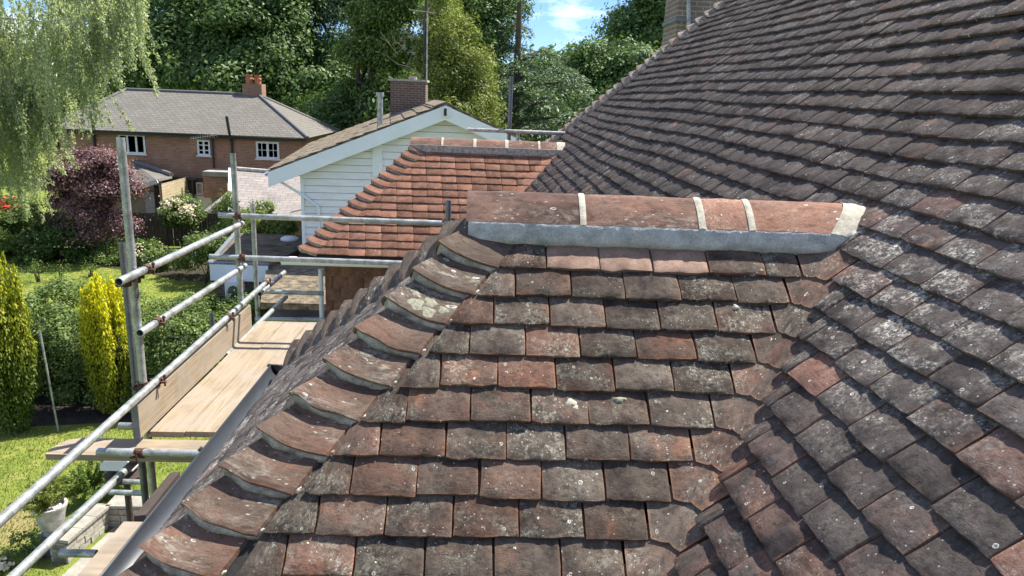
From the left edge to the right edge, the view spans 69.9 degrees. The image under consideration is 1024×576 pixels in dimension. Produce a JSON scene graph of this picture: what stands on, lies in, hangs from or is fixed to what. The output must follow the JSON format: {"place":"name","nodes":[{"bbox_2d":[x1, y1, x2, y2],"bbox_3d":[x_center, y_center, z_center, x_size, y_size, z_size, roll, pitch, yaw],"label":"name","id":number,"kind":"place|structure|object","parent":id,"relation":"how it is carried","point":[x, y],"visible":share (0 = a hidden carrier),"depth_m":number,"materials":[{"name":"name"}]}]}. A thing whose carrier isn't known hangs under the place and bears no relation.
{"place":"outdoors","nodes":[
{"label":"outdoors","id":0,"kind":"place"},
{"bbox_2d":[62,527,118,575],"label":"paving","id":1,"kind":"structure","parent":0,"point":[77,567],"depth_m":11.49,"materials":[{"name":"stone"}]},
{"bbox_2d":[100,461,139,521],"bbox_3d":[-5.535,3.430,10.623,0.520,2.212,0.512,2,14,-2],"label":"bird table","id":2,"kind":"object","parent":1,"relation":"on","point":[112,468],"visible":0.42,"depth_m":10.34,"materials":[{"name":"brown wood"}]},
{"bbox_2d":[106,495,141,526],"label":"garden wall","id":3,"kind":"structure","parent":1,"relation":"on","point":[117,512],"depth_m":12.40,"materials":[{"name":"stone"}]},
{"bbox_2d":[0,94,217,575],"bbox_3d":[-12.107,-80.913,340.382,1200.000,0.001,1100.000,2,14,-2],"label":"ground","id":4,"kind":"structure","parent":0,"point":[160,477],"depth_m":15.21,"materials":[{"name":"green plant"}]},
{"bbox_2d":[0,555,20,571],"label":"rose bush","id":5,"kind":"object","parent":4,"relation":"on","point":[4,564],"visible":1,"depth_m":11.20,"materials":[{"name":"white plant"}]},
{"bbox_2d":[3,264,29,275],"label":"seed head plant","id":6,"kind":"object","parent":4,"relation":"on","point":[17,270],"visible":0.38,"depth_m":27.63,"materials":[{"name":"green plant"}]},
{"bbox_2d":[0,251,44,433],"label":"golden yew","id":7,"kind":"object","parent":4,"relation":"on","point":[18,366],"visible":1,"depth_m":15.05,"materials":[{"name":"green plant"}]},
{"bbox_2d":[7,527,43,563],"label":"weed clump","id":8,"kind":"object","parent":4,"relation":"on","point":[33,534],"visible":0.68,"depth_m":11.55,"materials":[{"name":"green plant"}]},
{"bbox_2d":[22,259,49,281],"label":"seed head plant","id":9,"kind":"object","parent":4,"relation":"on","point":[35,275],"visible":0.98,"depth_m":27.14,"materials":[{"name":"green plant"}]},
{"bbox_2d":[39,330,58,431],"bbox_3d":[-9.758,1.982,15.451,0.167,2.266,0.044,2,14,-2],"label":"garden pole","id":10,"kind":"object","parent":4,"relation":"on","point":[48,378],"visible":1,"depth_m":15.43,"materials":[{"name":"grey metal"}]},
{"bbox_2d":[31,497,67,557],"bbox_3d":[-7.293,3.808,11.625,0.500,0.840,0.500,2,14,-2],"label":"stone urn","id":11,"kind":"object","parent":4,"relation":"on","point":[50,520],"visible":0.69,"depth_m":11.47,"materials":[{"name":"white stone"}]},
{"bbox_2d":[5,467,78,517],"bbox_3d":[-7.311,3.151,11.412,0.766,0.667,1.036,2,14,-2],"label":"potted plant","id":12,"kind":"object","parent":11,"relation":"on","point":[47,495],"visible":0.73,"depth_m":11.34,"materials":[{"name":"green plant"}]},
{"bbox_2d":[44,261,74,279],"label":"seed head plant","id":13,"kind":"object","parent":4,"relation":"on","point":[59,270],"visible":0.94,"depth_m":27.46,"materials":[{"name":"green plant"}]},
{"bbox_2d":[50,503,109,563],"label":"garden wall","id":14,"kind":"structure","parent":4,"relation":"on","point":[89,527],"depth_m":11.80,"materials":[{"name":"stone"}]},
{"bbox_2d":[0,0,161,223],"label":"willow tree","id":15,"kind":"object","parent":4,"relation":"on","point":[32,108],"visible":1,"depth_m":23.96,"materials":[{"name":"green plant"}]},
{"bbox_2d":[55,461,107,497],"bbox_3d":[-7.503,3.312,12.992,1.127,0.652,1.253,2,14,-2],"label":"potted plant","id":16,"kind":"object","parent":4,"relation":"on","point":[89,479],"visible":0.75,"depth_m":12.84,"materials":[{"name":"green plant"}]},
{"bbox_2d":[72,257,100,276],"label":"seed head plant","id":17,"kind":"object","parent":4,"relation":"on","point":[90,274],"visible":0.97,"depth_m":28.15,"materials":[{"name":"green plant"}]},
{"bbox_2d":[0,396,180,428],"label":"soil bed","id":18,"kind":"object","parent":4,"relation":"on","point":[71,415],"visible":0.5,"depth_m":16.57,"materials":[{"name":"brown soil"}]},
{"bbox_2d":[74,270,133,414],"bbox_3d":[-9.006,1.223,16.267,1.307,3.394,1.123,2,14,-2],"label":"golden yew","id":19,"kind":"object","parent":18,"relation":"on","point":[97,334],"visible":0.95,"depth_m":15.97,"materials":[{"name":"yellow plant"}]},
{"bbox_2d":[6,275,269,412],"bbox_3d":[-8.851,1.100,18.103,15.478,2.743,4.635,2,14,-2],"label":"hedge","id":20,"kind":"object","parent":18,"relation":"on","point":[181,332],"visible":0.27,"depth_m":16.58,"materials":[{"name":"green plant"}]},
{"bbox_2d":[1,250,214,281],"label":"flower bed","id":21,"kind":"object","parent":4,"relation":"on","point":[172,273],"visible":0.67,"depth_m":29.59,"materials":[{"name":"green plant"}]},
{"bbox_2d":[0,195,34,236],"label":"shrub","id":22,"kind":"object","parent":21,"relation":"on","point":[4,207],"visible":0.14,"depth_m":30.60,"materials":[{"name":"green plant"}]},
{"bbox_2d":[0,195,60,264],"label":"shrub","id":23,"kind":"object","parent":21,"relation":"on","point":[12,241],"visible":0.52,"depth_m":29.89,"materials":[{"name":"green plant"}]},
{"bbox_2d":[6,216,95,265],"bbox_3d":[-19.184,-2.055,30.538,3.600,1.863,3.576,2,14,-2],"label":"shrub","id":24,"kind":"object","parent":21,"relation":"on","point":[46,252],"visible":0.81,"depth_m":29.73,"materials":[{"name":"green plant"}]},
{"bbox_2d":[26,142,159,251],"bbox_3d":[-17.395,-3.613,30.578,5.233,4.919,4.011,2,14,-2],"label":"tree","id":25,"kind":"object","parent":21,"relation":"on","point":[97,177],"visible":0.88,"depth_m":29.56,"materials":[{"name":"purple plant"}]},
{"bbox_2d":[65,236,125,265],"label":"shrub","id":26,"kind":"object","parent":21,"relation":"on","point":[101,252],"visible":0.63,"depth_m":30.26,"materials":[{"name":"green plant"}]},
{"bbox_2d":[117,238,167,265],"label":"shrub","id":27,"kind":"object","parent":21,"relation":"on","point":[140,245],"visible":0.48,"depth_m":30.49,"materials":[{"name":"green plant"}]},
{"bbox_2d":[139,244,176,271],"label":"shrub","id":28,"kind":"object","parent":21,"relation":"on","point":[152,254],"visible":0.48,"depth_m":29.34,"materials":[{"name":"green plant"}]},
{"bbox_2d":[156,190,206,247],"bbox_3d":[-14.790,-3.008,33.044,2.254,2.733,2.404,2,14,-2],"label":"rose bush","id":29,"kind":"object","parent":21,"relation":"on","point":[182,211],"visible":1,"depth_m":32.43,"materials":[{"name":"white plant"}]},
{"bbox_2d":[207,189,279,243],"bbox_3d":[-10.726,-2.066,28.497,2.594,3.501,4.577,2,14,-2],"label":"shrub","id":30,"kind":"object","parent":21,"relation":"on","point":[268,205],"visible":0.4,"depth_m":28.62,"materials":[{"name":"green plant"}]},
{"bbox_2d":[1,211,232,246],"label":"fence","id":31,"kind":"object","parent":4,"relation":"on","point":[165,236],"visible":0.16,"depth_m":33.62,"materials":[{"name":"brown wood"}]},
{"bbox_2d":[98,468,146,485],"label":"potted plant","id":32,"kind":"object","parent":4,"relation":"on","point":[103,480],"visible":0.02,"depth_m":13.02,"materials":[{"name":"green plant"}]},
{"bbox_2d":[118,159,191,237],"bbox_3d":[-17.643,-4.215,35.575,3.023,3.565,4.495,2,14,-2],"label":"lean to","id":33,"kind":"object","parent":4,"relation":"on","point":[156,175],"visible":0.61,"depth_m":34.11,"materials":[{"name":"grey stone"}]},
{"bbox_2d":[64,0,320,104],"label":"tree","id":34,"kind":"object","parent":4,"relation":"on","point":[166,33],"visible":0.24,"depth_m":53.10,"materials":[{"name":"green plant"}]},
{"bbox_2d":[161,230,227,283],"bbox_3d":[-11.694,-1.308,27.994,4.422,2.218,2.055,15,19,40],"label":"shrub","id":35,"kind":"object","parent":4,"relation":"on","point":[195,256],"visible":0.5,"depth_m":27.47,"materials":[{"name":"green plant"}]},
{"bbox_2d":[54,74,339,234],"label":"brick house","id":36,"kind":"structure","parent":4,"relation":"on","point":[180,134],"depth_m":37.40,"materials":[{"name":"red brick"}]},
{"bbox_2d":[118,135,147,154],"bbox_3d":[-19.192,-7.240,37.007,1.430,1.020,0.130,2,14,-2],"label":"window","id":37,"kind":"structure","parent":36,"relation":"in","point":[137,152],"depth_m":37.04,"materials":[{"name":"white paint"}]},
{"bbox_2d":[195,182,203,195],"bbox_3d":[-15.619,-4.952,36.651,0.455,0.644,0.130,2,14,-2],"label":"window","id":38,"kind":"structure","parent":36,"relation":"in","point":[199,185],"depth_m":36.66,"materials":[{"name":"white glass"}]},
{"bbox_2d":[196,140,211,156],"bbox_3d":[-15.634,-7.085,37.172,0.760,0.840,0.130,2,14,-2],"label":"window","id":39,"kind":"structure","parent":36,"relation":"in","point":[204,150],"depth_m":37.18,"materials":[{"name":"white paint"}]},
{"bbox_2d":[255,141,280,160],"bbox_3d":[-12.439,-6.984,37.309,1.280,0.930,0.130,2,14,-2],"label":"window","id":40,"kind":"structure","parent":36,"relation":"in","point":[277,158],"depth_m":37.32,"materials":[{"name":"white paint"}]},
{"bbox_2d":[202,168,227,197],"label":"outhouse","id":41,"kind":"structure","parent":4,"relation":"on","point":[215,180],"depth_m":36.01,"materials":[{"name":"red brick"}]},
{"bbox_2d":[0,137,454,575],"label":"scaffold","id":42,"kind":"object","parent":4,"relation":"on","point":[132,275],"visible":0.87,"depth_m":4.89,"materials":[{"name":"silver metal"}]},
{"bbox_2d":[77,521,141,575],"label":"timber plank","id":43,"kind":"object","parent":42,"relation":"on","point":[105,554],"visible":0.6,"depth_m":2.51,"materials":[{"name":"brown wood"}]},
{"bbox_2d":[45,438,208,462],"bbox_3d":[-2.108,1.016,4.576,1.460,0.038,0.225,2,14,-2],"label":"scaffold board","id":44,"kind":"object","parent":42,"relation":"on","point":[60,451],"visible":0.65,"depth_m":4.56,"materials":[{"name":"brown wood"}]},
{"bbox_2d":[134,472,179,521],"bbox_3d":[-1.447,0.873,3.009,0.040,0.238,0.654,-1,15,-14],"label":"timber plank","id":45,"kind":"object","parent":42,"relation":"on","point":[154,499],"visible":0.5,"depth_m":2.94,"materials":[{"name":"brown wood"}]},
{"bbox_2d":[150,321,283,437],"bbox_3d":[-2.248,0.637,5.856,0.217,0.046,2.400,2,14,-2],"label":"scaffold board","id":46,"kind":"object","parent":42,"relation":"on","point":[185,412],"visible":0.82,"depth_m":5.45,"materials":[{"name":"brown wood"}]},
{"bbox_2d":[131,305,251,438],"bbox_3d":[-2.373,0.550,5.634,0.042,0.230,2.256,2,14,-2],"label":"toe board","id":47,"kind":"object","parent":46,"relation":"on","point":[152,408],"visible":0.86,"depth_m":5.30,"materials":[{"name":"brown wood"}]},
{"bbox_2d":[185,322,307,436],"bbox_3d":[-2.027,0.642,5.865,0.217,0.046,2.400,2,14,-2],"label":"scaffold board","id":48,"kind":"object","parent":42,"relation":"on","point":[213,416],"visible":0.72,"depth_m":5.53,"materials":[{"name":"brown wood"}]},
{"bbox_2d":[275,322,316,364],"bbox_3d":[-1.805,0.648,5.875,0.217,0.046,2.398,2,14,-2],"label":"scaffold board","id":49,"kind":"object","parent":42,"relation":"on","point":[308,326],"visible":0.14,"depth_m":6.63,"materials":[{"name":"brown wood"}]},
{"bbox_2d":[204,167,301,234],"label":"pale roofed outbuilding","id":50,"kind":"structure","parent":4,"relation":"on","point":[252,183],"depth_m":33.82,"materials":[{"name":"tile"}]},
{"bbox_2d":[152,0,355,109],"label":"tree","id":51,"kind":"object","parent":4,"relation":"on","point":[278,58],"visible":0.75,"depth_m":51.94,"materials":[{"name":"green plant"}]},
{"bbox_2d":[207,232,301,320],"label":"flat roofed garage","id":52,"kind":"structure","parent":4,"relation":"on","point":[285,245],"depth_m":20.93,"materials":[{"name":"white paint"},{"name":"dark roofing felt"}]},
{"bbox_2d":[224,279,244,299],"bbox_3d":[-7.318,0.035,19.366,0.400,0.500,0.393,2,14,-2],"label":"air conditioner","id":53,"kind":"object","parent":52,"relation":"attached to","point":[229,283],"visible":0.57,"depth_m":19.17,"materials":[{"name":"white paint"}]},
{"bbox_2d":[230,208,301,234],"bbox_3d":[-9.486,-1.656,28.589,2.305,2.765,3.415,-10,19,-39],"label":"shrub","id":54,"kind":"object","parent":4,"relation":"on","point":[289,227],"visible":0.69,"depth_m":27.54,"materials":[{"name":"green plant"}]},
{"bbox_2d":[0,20,574,145],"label":"wood","id":55,"kind":"object","parent":4,"relation":"on","point":[522,56],"depth_m":83.08,"materials":[{"name":"green plant"}]},
{"bbox_2d":[260,264,325,317],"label":"patio","id":56,"kind":"structure","parent":4,"relation":"on","point":[301,277],"depth_m":18.09,"materials":[{"name":"brown roof tile"},{"name":"dark brown brick"}]},
{"bbox_2d":[298,0,376,118],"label":"conifer tree","id":57,"kind":"object","parent":4,"relation":"on","point":[329,14],"visible":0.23,"depth_m":55.61,"materials":[{"name":"green plant"}]},
{"bbox_2d":[321,0,458,115],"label":"tree","id":58,"kind":"object","parent":4,"relation":"on","point":[383,47],"visible":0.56,"depth_m":46.30,"materials":[{"name":"green plant"}]},
{"bbox_2d":[264,9,526,243],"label":"white house","id":59,"kind":"structure","parent":4,"relation":"on","point":[336,171],"depth_m":19.89,"materials":[{"name":"wood"}]},
{"bbox_2d":[290,69,602,141],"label":"tree","id":60,"kind":"object","parent":4,"relation":"on","point":[332,106],"visible":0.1,"depth_m":46.91,"materials":[{"name":"green plant"}]},
{"bbox_2d":[400,0,512,128],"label":"tree","id":61,"kind":"object","parent":4,"relation":"on","point":[451,64],"visible":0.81,"depth_m":33.88,"materials":[{"name":"green plant"}]},
{"bbox_2d":[415,0,541,95],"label":"tree","id":62,"kind":"object","parent":4,"relation":"on","point":[494,16],"visible":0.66,"depth_m":39.98,"materials":[{"name":"green plant"}]},
{"bbox_2d":[467,76,564,140],"bbox_3d":[-0.076,0.979,10.254,1.235,7.573,0.498,2,14,-2],"label":"scaffold","id":63,"kind":"object","parent":4,"relation":"on","point":[508,130],"visible":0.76,"depth_m":9.24,"materials":[{"name":"silver metal"}]},
{"bbox_2d":[484,2,594,141],"bbox_3d":[1.272,-8.657,38.465,9.187,12.219,5.975,13,18,36],"label":"cedar tree","id":64,"kind":"object","parent":4,"relation":"on","point":[519,86],"visible":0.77,"depth_m":38.57,"materials":[{"name":"green plant"}]},
{"bbox_2d":[99,0,1023,575],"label":"house","id":65,"kind":"structure","parent":4,"relation":"on","point":[723,288],"depth_m":2.07,"materials":[{"name":"tile"}]},
{"bbox_2d":[522,26,661,124],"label":"tree","id":66,"kind":"object","parent":4,"relation":"on","point":[604,67],"visible":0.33,"depth_m":48.50,"materials":[{"name":"green plant"}]},
{"bbox_2d":[567,47,655,121],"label":"conifer tree","id":67,"kind":"object","parent":4,"relation":"on","point":[642,55],"visible":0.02,"depth_m":44.36,"materials":[{"name":"green plant"}]},
{"bbox_2d":[590,0,665,51],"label":"tree","id":68,"kind":"object","parent":4,"relation":"on","point":[645,16],"visible":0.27,"depth_m":51.37,"materials":[{"name":"green plant"}]},
{"bbox_2d":[2,0,631,85],"label":"sky","id":69,"kind":"structure","parent":0,"point":[560,21],"materials":[{"name":"blue"}]}
]}

